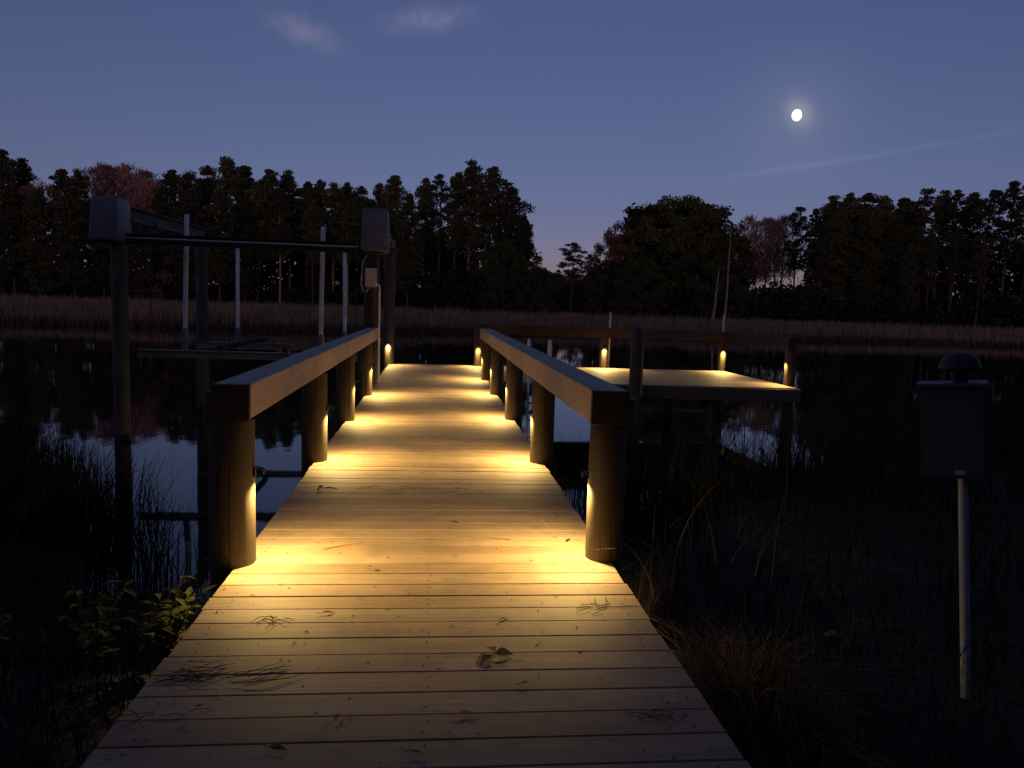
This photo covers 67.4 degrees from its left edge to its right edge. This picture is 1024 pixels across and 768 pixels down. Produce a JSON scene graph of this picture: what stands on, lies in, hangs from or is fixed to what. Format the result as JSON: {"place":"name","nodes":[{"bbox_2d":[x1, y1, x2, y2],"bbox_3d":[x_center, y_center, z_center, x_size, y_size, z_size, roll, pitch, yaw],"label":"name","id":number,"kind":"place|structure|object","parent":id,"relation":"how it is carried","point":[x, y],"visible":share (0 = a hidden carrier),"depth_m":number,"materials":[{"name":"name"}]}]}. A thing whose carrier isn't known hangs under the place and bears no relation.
{"place":"outdoors","nodes":[
{"label":"outdoors","id":0,"kind":"place"},
{"bbox_2d":[0,292,1023,344],"bbox_3d":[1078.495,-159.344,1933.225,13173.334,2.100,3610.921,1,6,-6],"label":"marsh ground","id":1,"kind":"structure","parent":0,"point":[575,314],"depth_m":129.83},
{"bbox_2d":[0,149,26,288],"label":"pine tree","id":2,"kind":"object","parent":1,"relation":"on","point":[7,165],"visible":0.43,"depth_m":104.58,"materials":[{"name":"green plant"}]},
{"bbox_2d":[0,183,35,297],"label":"pine tree","id":3,"kind":"object","parent":1,"relation":"on","point":[11,259],"visible":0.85,"depth_m":97.02,"materials":[{"name":"green plant"}]},
{"bbox_2d":[10,157,47,257],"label":"pine tree","id":4,"kind":"object","parent":1,"relation":"on","point":[25,176],"visible":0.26,"depth_m":108.78,"materials":[{"name":"green plant"}]},
{"bbox_2d":[16,190,62,296],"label":"pine tree","id":5,"kind":"object","parent":1,"relation":"on","point":[39,208],"visible":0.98,"depth_m":97.10,"materials":[{"name":"green plant"}]},
{"bbox_2d":[8,178,73,296],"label":"autumn tree","id":6,"kind":"object","parent":1,"relation":"on","point":[29,187],"visible":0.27,"depth_m":101.65,"materials":[{"name":"brown plant"}]},
{"bbox_2d":[42,168,71,287],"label":"pine tree","id":7,"kind":"object","parent":1,"relation":"on","point":[60,178],"visible":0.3,"depth_m":109.42,"materials":[{"name":"green plant"}]},
{"bbox_2d":[49,186,99,298],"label":"pine tree","id":8,"kind":"object","parent":1,"relation":"on","point":[70,264],"visible":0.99,"depth_m":98.04,"materials":[{"name":"green plant"}]},
{"bbox_2d":[60,168,94,279],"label":"pine tree","id":9,"kind":"object","parent":1,"relation":"on","point":[79,183],"visible":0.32,"depth_m":109.14,"materials":[{"name":"green plant"}]},
{"bbox_2d":[73,194,110,300],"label":"pine tree","id":10,"kind":"object","parent":1,"relation":"on","point":[101,277],"visible":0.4,"depth_m":100.74,"materials":[{"name":"green plant"}]},
{"bbox_2d":[66,166,119,249],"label":"bare tree","id":11,"kind":"object","parent":1,"relation":"on","point":[97,173],"visible":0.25,"depth_m":120.21,"materials":[{"name":"brown plant"}]},
{"bbox_2d":[84,162,133,294],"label":"bare tree","id":12,"kind":"object","parent":1,"relation":"on","point":[103,167],"visible":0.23,"depth_m":123.83,"materials":[{"name":"brown plant"}]},
{"bbox_2d":[95,162,152,232],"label":"bare tree","id":13,"kind":"object","parent":1,"relation":"on","point":[127,168],"visible":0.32,"depth_m":122.43,"materials":[{"name":"brown plant"}]},
{"bbox_2d":[104,199,173,301],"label":"autumn tree","id":14,"kind":"object","parent":1,"relation":"on","point":[141,269],"visible":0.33,"depth_m":104.03,"materials":[{"name":"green plant"}]},
{"bbox_2d":[125,175,163,259],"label":"bare tree","id":15,"kind":"object","parent":1,"relation":"on","point":[147,183],"visible":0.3,"depth_m":123.47,"materials":[{"name":"brown plant"}]},
{"bbox_2d":[141,191,180,301],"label":"pine tree","id":16,"kind":"object","parent":1,"relation":"on","point":[158,201],"visible":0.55,"depth_m":105.42,"materials":[{"name":"green plant"}]},
{"bbox_2d":[150,169,185,287],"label":"pine tree","id":17,"kind":"object","parent":1,"relation":"on","point":[170,177],"visible":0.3,"depth_m":117.38,"materials":[{"name":"green plant"}]},
{"bbox_2d":[164,194,210,294],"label":"pine tree","id":18,"kind":"object","parent":1,"relation":"on","point":[186,207],"visible":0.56,"depth_m":105.82,"materials":[{"name":"green plant"}]},
{"bbox_2d":[167,170,210,292],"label":"pine tree","id":19,"kind":"object","parent":1,"relation":"on","point":[187,183],"visible":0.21,"depth_m":114.10,"materials":[{"name":"green plant"}]},
{"bbox_2d":[194,165,220,285],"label":"pine tree","id":20,"kind":"object","parent":1,"relation":"on","point":[205,184],"visible":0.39,"depth_m":118.56,"materials":[{"name":"green plant"}]},
{"bbox_2d":[199,189,239,301],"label":"pine tree","id":21,"kind":"object","parent":1,"relation":"on","point":[220,256],"visible":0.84,"depth_m":107.35,"materials":[{"name":"green plant"}]},
{"bbox_2d":[202,156,248,295],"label":"pine tree","id":22,"kind":"object","parent":1,"relation":"on","point":[230,171],"visible":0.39,"depth_m":115.23,"materials":[{"name":"green plant"}]},
{"bbox_2d":[229,165,258,283],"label":"pine tree","id":23,"kind":"object","parent":1,"relation":"on","point":[246,173],"visible":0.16,"depth_m":122.05,"materials":[{"name":"green plant"}]},
{"bbox_2d":[228,196,265,301],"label":"pine tree","id":24,"kind":"object","parent":1,"relation":"on","point":[245,217],"visible":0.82,"depth_m":109.64,"materials":[{"name":"green plant"}]},
{"bbox_2d":[245,180,269,303],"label":"pine tree","id":25,"kind":"object","parent":1,"relation":"on","point":[257,193],"visible":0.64,"depth_m":111.62,"materials":[{"name":"green plant"}]},
{"bbox_2d":[254,169,291,289],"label":"pine tree","id":26,"kind":"object","parent":1,"relation":"on","point":[272,184],"visible":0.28,"depth_m":119.03,"materials":[{"name":"green plant"}]},
{"bbox_2d":[264,191,297,303],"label":"pine tree","id":27,"kind":"object","parent":1,"relation":"on","point":[280,210],"visible":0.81,"depth_m":110.94,"materials":[{"name":"green plant"}]},
{"bbox_2d":[278,169,302,287],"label":"pine tree","id":28,"kind":"object","parent":1,"relation":"on","point":[288,185],"visible":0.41,"depth_m":122.92,"materials":[{"name":"green plant"}]},
{"bbox_2d":[291,181,320,286],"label":"pine tree","id":29,"kind":"object","parent":1,"relation":"on","point":[307,191],"visible":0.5,"depth_m":118.94,"materials":[{"name":"green plant"}]},
{"bbox_2d":[298,200,327,305],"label":"pine tree","id":30,"kind":"object","parent":1,"relation":"on","point":[313,210],"visible":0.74,"depth_m":111.16,"materials":[{"name":"green plant"}]},
{"bbox_2d":[302,179,336,284],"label":"pine tree","id":31,"kind":"object","parent":1,"relation":"on","point":[321,185],"visible":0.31,"depth_m":126.78,"materials":[{"name":"green plant"}]},
{"bbox_2d":[318,182,345,299],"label":"pine tree","id":32,"kind":"object","parent":1,"relation":"on","point":[334,202],"visible":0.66,"depth_m":120.88,"materials":[{"name":"green plant"}]},
{"bbox_2d":[335,182,355,264],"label":"pine tree","id":33,"kind":"object","parent":1,"relation":"on","point":[347,189],"visible":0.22,"depth_m":124.87,"materials":[{"name":"green plant"}]},
{"bbox_2d":[331,199,361,304],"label":"pine tree","id":34,"kind":"object","parent":1,"relation":"on","point":[350,222],"visible":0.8,"depth_m":111.38,"materials":[{"name":"green plant"}]},
{"bbox_2d":[342,186,374,292],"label":"pine tree","id":35,"kind":"object","parent":1,"relation":"on","point":[362,202],"visible":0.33,"depth_m":120.74,"materials":[{"name":"green plant"}]},
{"bbox_2d":[363,183,397,291],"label":"pine tree","id":36,"kind":"object","parent":1,"relation":"on","point":[377,190],"visible":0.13,"depth_m":128.21,"materials":[{"name":"green plant"}]},
{"bbox_2d":[379,175,409,296],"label":"pine tree","id":37,"kind":"object","parent":1,"relation":"on","point":[394,182],"visible":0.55,"depth_m":123.28,"materials":[{"name":"green plant"}]},
{"bbox_2d":[391,192,427,307],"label":"pine tree","id":38,"kind":"object","parent":1,"relation":"on","point":[407,209],"visible":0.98,"depth_m":114.82,"materials":[{"name":"green plant"}]},
{"bbox_2d":[413,177,438,288],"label":"pine tree","id":39,"kind":"object","parent":1,"relation":"on","point":[424,188],"visible":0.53,"depth_m":121.28,"materials":[{"name":"green plant"}]},
{"bbox_2d":[420,173,453,271],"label":"pine tree","id":40,"kind":"object","parent":1,"relation":"on","point":[433,213],"visible":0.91,"depth_m":117.49,"materials":[{"name":"green plant"}]},
{"bbox_2d":[437,172,467,274],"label":"pine tree","id":41,"kind":"object","parent":1,"relation":"on","point":[452,234],"visible":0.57,"depth_m":115.87,"materials":[{"name":"green plant"}]},
{"bbox_2d":[446,159,492,299],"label":"pine tree","id":42,"kind":"object","parent":1,"relation":"on","point":[472,178],"visible":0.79,"depth_m":113.58,"materials":[{"name":"green plant"}]},
{"bbox_2d":[460,166,513,300],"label":"pine tree","id":43,"kind":"object","parent":1,"relation":"on","point":[493,183],"visible":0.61,"depth_m":111.59,"materials":[{"name":"green plant"}]},
{"bbox_2d":[475,241,531,315],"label":"evergreen tree","id":44,"kind":"object","parent":1,"relation":"on","point":[505,257],"visible":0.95,"depth_m":105.68,"materials":[{"name":"green plant"}]},
{"bbox_2d":[0,202,1023,329],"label":"undergrowth","id":45,"kind":"object","parent":1,"relation":"on","point":[445,287],"visible":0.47,"depth_m":114.43,"materials":[{"name":"plant"}]},
{"bbox_2d":[0,315,1023,346],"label":"shore grass","id":46,"kind":"structure","parent":1,"relation":"on","point":[175,324],"depth_m":54.99,"materials":[{"name":"plant"}]},
{"bbox_2d":[482,186,541,298],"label":"pine tree","id":47,"kind":"object","parent":1,"relation":"on","point":[507,209],"visible":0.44,"depth_m":110.06,"materials":[{"name":"green plant"}]},
{"bbox_2d":[497,215,544,316],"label":"pine tree","id":48,"kind":"object","parent":1,"relation":"on","point":[527,247],"visible":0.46,"depth_m":108.57,"materials":[{"name":"green plant"}]},
{"bbox_2d":[520,265,559,317],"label":"evergreen tree","id":49,"kind":"object","parent":1,"relation":"on","point":[549,286],"visible":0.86,"depth_m":106.05,"materials":[{"name":"green plant"}]},
{"bbox_2d":[557,242,587,312],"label":"pine tree","id":50,"kind":"object","parent":1,"relation":"on","point":[573,262],"visible":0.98,"depth_m":226.13,"materials":[{"name":"green plant"}]},
{"bbox_2d":[583,236,626,314],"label":"autumn tree","id":51,"kind":"object","parent":1,"relation":"on","point":[600,249],"visible":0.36,"depth_m":118.19,"materials":[{"name":"brown plant"}]},
{"bbox_2d":[603,220,642,299],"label":"autumn tree","id":52,"kind":"object","parent":1,"relation":"on","point":[610,233],"visible":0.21,"depth_m":119.38,"materials":[{"name":"brown plant"}]},
{"bbox_2d":[608,256,668,318],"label":"evergreen tree","id":53,"kind":"object","parent":1,"relation":"on","point":[649,276],"visible":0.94,"depth_m":109.64,"materials":[{"name":"green plant"}]},
{"bbox_2d":[611,201,678,292],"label":"evergreen tree","id":54,"kind":"object","parent":1,"relation":"on","point":[618,226],"visible":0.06,"depth_m":119.65,"materials":[{"name":"green plant"}]},
{"bbox_2d":[615,194,733,317],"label":"evergreen tree","id":55,"kind":"object","parent":1,"relation":"on","point":[670,205],"visible":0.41,"depth_m":113.94,"materials":[{"name":"green plant"}]},
{"bbox_2d":[658,204,751,321],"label":"evergreen tree","id":56,"kind":"object","parent":1,"relation":"on","point":[707,242],"visible":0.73,"depth_m":110.36,"materials":[{"name":"green plant"}]},
{"bbox_2d":[694,233,760,319],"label":"evergreen tree","id":57,"kind":"object","parent":1,"relation":"on","point":[744,245],"visible":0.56,"depth_m":109.88,"materials":[{"name":"green plant"}]},
{"bbox_2d":[733,214,769,285],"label":"bare tree","id":58,"kind":"object","parent":1,"relation":"on","point":[749,220],"visible":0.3,"depth_m":140.49,"materials":[{"name":"brown plant"}]},
{"bbox_2d":[745,216,788,287],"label":"bare tree","id":59,"kind":"object","parent":1,"relation":"on","point":[767,221],"visible":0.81,"depth_m":140.00,"materials":[{"name":"brown plant"}]},
{"bbox_2d":[757,213,805,283],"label":"bare tree","id":60,"kind":"object","parent":1,"relation":"on","point":[781,256],"visible":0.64,"depth_m":139.49,"materials":[{"name":"brown plant"}]},
{"bbox_2d":[783,206,811,318],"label":"pine tree","id":61,"kind":"object","parent":1,"relation":"on","point":[794,262],"visible":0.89,"depth_m":129.30,"materials":[{"name":"green plant"}]},
{"bbox_2d":[798,242,819,285],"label":"pine tree","id":62,"kind":"object","parent":1,"relation":"on","point":[808,280],"visible":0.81,"depth_m":121.95,"materials":[{"name":"green plant"}]},
{"bbox_2d":[798,208,824,292],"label":"pine tree","id":63,"kind":"object","parent":1,"relation":"on","point":[815,214],"visible":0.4,"depth_m":126.50,"materials":[{"name":"green plant"}]},
{"bbox_2d":[805,235,836,319],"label":"pine tree","id":64,"kind":"object","parent":1,"relation":"on","point":[821,264],"visible":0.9,"depth_m":117.55,"materials":[{"name":"green plant"}]},
{"bbox_2d":[807,195,846,293],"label":"pine tree","id":65,"kind":"object","parent":1,"relation":"on","point":[828,211],"visible":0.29,"depth_m":121.58,"materials":[{"name":"green plant"}]},
{"bbox_2d":[808,212,856,321],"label":"pine tree","id":66,"kind":"object","parent":1,"relation":"on","point":[838,238],"visible":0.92,"depth_m":116.07,"materials":[{"name":"green plant"}]},
{"bbox_2d":[833,192,865,295],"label":"pine tree","id":67,"kind":"object","parent":1,"relation":"on","point":[852,211],"visible":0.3,"depth_m":118.36,"materials":[{"name":"green plant"}]},
{"bbox_2d":[846,192,883,317],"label":"pine tree","id":68,"kind":"object","parent":1,"relation":"on","point":[868,198],"visible":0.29,"depth_m":119.08,"materials":[{"name":"green plant"}]},
{"bbox_2d":[870,195,900,320],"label":"pine tree","id":69,"kind":"object","parent":1,"relation":"on","point":[885,202],"visible":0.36,"depth_m":117.62,"materials":[{"name":"green plant"}]},
{"bbox_2d":[888,197,918,271],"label":"pine tree","id":70,"kind":"object","parent":1,"relation":"on","point":[903,202],"visible":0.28,"depth_m":119.07,"materials":[{"name":"green plant"}]},
{"bbox_2d":[902,188,946,310],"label":"pine tree","id":71,"kind":"object","parent":1,"relation":"on","point":[924,202],"visible":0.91,"depth_m":112.80,"materials":[{"name":"green plant"}]},
{"bbox_2d":[920,239,943,325],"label":"pine tree","id":72,"kind":"object","parent":1,"relation":"on","point":[929,251],"visible":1,"depth_m":109.69,"materials":[{"name":"green plant"}]},
{"bbox_2d":[921,190,963,302],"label":"pine tree","id":73,"kind":"object","parent":1,"relation":"on","point":[940,221],"visible":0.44,"depth_m":117.57,"materials":[{"name":"green plant"}]},
{"bbox_2d":[936,189,974,324],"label":"pine tree","id":74,"kind":"object","parent":1,"relation":"on","point":[952,208],"visible":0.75,"depth_m":114.17,"materials":[{"name":"green plant"}]},
{"bbox_2d":[940,226,971,327],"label":"pine tree","id":75,"kind":"object","parent":1,"relation":"on","point":[954,259],"visible":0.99,"depth_m":108.14,"materials":[{"name":"green plant"}]},
{"bbox_2d":[955,192,989,296],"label":"pine tree","id":76,"kind":"object","parent":1,"relation":"on","point":[973,221],"visible":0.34,"depth_m":116.54,"materials":[{"name":"green plant"}]},
{"bbox_2d":[960,234,998,329],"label":"pine tree","id":77,"kind":"object","parent":1,"relation":"on","point":[984,248],"visible":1,"depth_m":104.86,"materials":[{"name":"green plant"}]},
{"bbox_2d":[966,189,1022,328],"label":"pine tree","id":78,"kind":"object","parent":1,"relation":"on","point":[991,199],"visible":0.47,"depth_m":109.97,"materials":[{"name":"green plant"}]},
{"bbox_2d":[980,180,1023,329],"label":"pine tree","id":79,"kind":"object","parent":1,"relation":"on","point":[1013,190],"visible":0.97,"depth_m":105.94,"materials":[{"name":"green plant"}]},
{"bbox_2d":[998,185,1023,327],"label":"pine tree","id":80,"kind":"object","parent":1,"relation":"on","point":[1020,256],"visible":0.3,"depth_m":109.12,"materials":[{"name":"green plant"}]},
{"bbox_2d":[0,322,1023,602],"bbox_3d":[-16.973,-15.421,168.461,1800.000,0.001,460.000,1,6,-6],"label":"water","id":81,"kind":"structure","parent":0,"point":[56,370],"depth_m":18.62,"materials":[{"name":"black liquid"}]},
{"bbox_2d":[89,196,396,439],"bbox_3d":[-4.314,-0.494,13.851,4.318,4.901,4.626,1,6,-6],"label":"lift","id":82,"kind":"object","parent":81,"relation":"in","point":[112,219],"visible":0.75,"depth_m":11.95,"materials":[{"name":"grey wood"}]},
{"bbox_2d":[360,255,380,382],"bbox_3d":[-2.193,-1.001,11.881,0.310,1.965,0.160,1,6,-6],"label":"control box","id":83,"kind":"object","parent":82,"relation":"attached to","point":[370,277],"visible":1,"depth_m":11.76,"materials":[{"name":"metal"}]},
{"bbox_2d":[627,327,644,440],"bbox_3d":[2.131,0.147,13.287,0.243,2.264,0.242,1,6,-6],"label":"dock piling","id":84,"kind":"object","parent":81,"relation":"in","point":[636,363],"visible":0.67,"depth_m":13.16,"materials":[{"name":"wood"}]},
{"bbox_2d":[478,366,800,435],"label":"dock platform","id":85,"kind":"structure","parent":81,"relation":"in","point":[669,386],"depth_m":13.95,"materials":[{"name":"wood"}]},
{"bbox_2d":[526,339,551,437],"bbox_3d":[0.444,0.296,13.318,0.400,2.149,0.269,1,6,-6],"label":"dock ladder","id":86,"kind":"object","parent":85,"relation":"attached to","point":[528,376],"visible":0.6,"depth_m":13.19,"materials":[{"name":"metal"}]},
{"bbox_2d":[473,323,799,435],"bbox_3d":[2.190,0.243,15.610,5.871,2.707,3.410,1,6,-6],"label":"railing","id":87,"kind":"object","parent":85,"relation":"attached to","point":[723,338],"visible":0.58,"depth_m":16.84,"materials":[{"name":"wood"}]},
{"bbox_2d":[0,421,1023,767],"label":"bank","id":88,"kind":"structure","parent":0,"point":[692,579],"depth_m":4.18,"materials":[{"name":"plant"}]},
{"bbox_2d":[50,574,137,678],"bbox_3d":[-1.662,0.981,3.059,0.313,0.411,0.300,-1,6,-26],"label":"leafy weed","id":89,"kind":"object","parent":88,"relation":"on","point":[86,638],"visible":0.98,"depth_m":3.08,"materials":[{"name":"green plant"}]},
{"bbox_2d":[0,400,209,605],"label":"reeds","id":90,"kind":"object","parent":88,"relation":"on","point":[43,479],"visible":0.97,"depth_m":6.67,"materials":[{"name":"plant"}]},
{"bbox_2d":[0,478,209,767],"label":"bank grass","id":91,"kind":"structure","parent":88,"relation":"on","point":[72,657],"depth_m":3.61,"materials":[{"name":"plant"}]},
{"bbox_2d":[138,557,208,653],"bbox_3d":[-1.534,1.074,3.548,0.245,0.443,0.385,1,6,-6],"label":"leafy weed","id":92,"kind":"object","parent":88,"relation":"on","point":[189,592],"visible":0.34,"depth_m":3.43,"materials":[{"name":"green plant"}]},
{"bbox_2d":[139,572,215,664],"bbox_3d":[-1.446,1.036,3.236,0.246,0.422,0.355,3,6,13],"label":"leafy weed","id":93,"kind":"object","parent":88,"relation":"on","point":[170,622],"visible":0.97,"depth_m":3.23,"materials":[{"name":"green plant"}]},
{"bbox_2d":[80,363,751,767],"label":"dock walkway","id":94,"kind":"structure","parent":88,"relation":"on","point":[430,661],"depth_m":3.02,"materials":[{"name":"wood"}]},
{"bbox_2d":[151,659,235,687],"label":"pine needles","id":95,"kind":"object","parent":94,"relation":"on","point":[197,676],"visible":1,"depth_m":2.63,"materials":[{"name":"plant"}]},
{"bbox_2d":[228,661,300,686],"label":"pine needles","id":96,"kind":"object","parent":94,"relation":"on","point":[261,675],"visible":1,"depth_m":2.65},
{"bbox_2d":[204,328,377,597],"bbox_3d":[-1.801,0.800,7.916,0.258,2.493,8.481,1,6,-6],"label":"railing","id":97,"kind":"object","parent":94,"relation":"attached to","point":[234,405],"visible":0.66,"depth_m":3.74,"materials":[{"name":"wood"}]},
{"bbox_2d":[107,385,688,767],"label":"leaf crumbs","id":98,"kind":"object","parent":94,"relation":"on","point":[409,631],"visible":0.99,"depth_m":2.91,"materials":[{"name":"plant"}]},
{"bbox_2d":[480,646,513,665],"bbox_3d":[-0.053,1.001,2.839,0.115,0.026,0.150,2,6,4],"label":"fallen leaf","id":99,"kind":"object","parent":94,"relation":"on","point":[500,651],"visible":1,"depth_m":2.85,"materials":[{"name":"plant"}]},
{"bbox_2d":[480,328,635,576],"bbox_3d":[0.017,0.772,8.788,0.270,2.492,9.690,1,6,-6],"label":"railing","id":100,"kind":"object","parent":94,"relation":"attached to","point":[606,410],"visible":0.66,"depth_m":4.11,"materials":[{"name":"wood"}]},
{"bbox_2d":[585,463,851,619],"bbox_3d":[1.271,1.114,5.098,2.205,1.486,4.469,1,6,-6],"label":"dry grass tuft","id":101,"kind":"object","parent":88,"relation":"on","point":[661,589],"visible":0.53,"depth_m":4.74,"materials":[{"name":"plant"}]},
{"bbox_2d":[528,376,1023,555],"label":"reeds","id":102,"kind":"object","parent":88,"relation":"on","point":[665,485],"visible":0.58,"depth_m":7.46,"materials":[{"name":"plant"}]},
{"bbox_2d":[628,599,1023,767],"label":"dead grass mat","id":103,"kind":"object","parent":88,"relation":"on","point":[742,690],"visible":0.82,"depth_m":2.78,"materials":[{"name":"plant"}]},
{"bbox_2d":[916,352,989,699],"bbox_3d":[1.905,0.725,3.308,0.266,1.726,0.210,-1,4,29],"label":"pole box","id":104,"kind":"object","parent":88,"relation":"on","point":[953,428],"visible":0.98,"depth_m":3.22,"materials":[{"name":"metal"}]},
{"bbox_2d":[0,0,1023,315],"label":"sky","id":105,"kind":"structure","parent":0,"point":[592,110],"materials":[{"name":"blue"}]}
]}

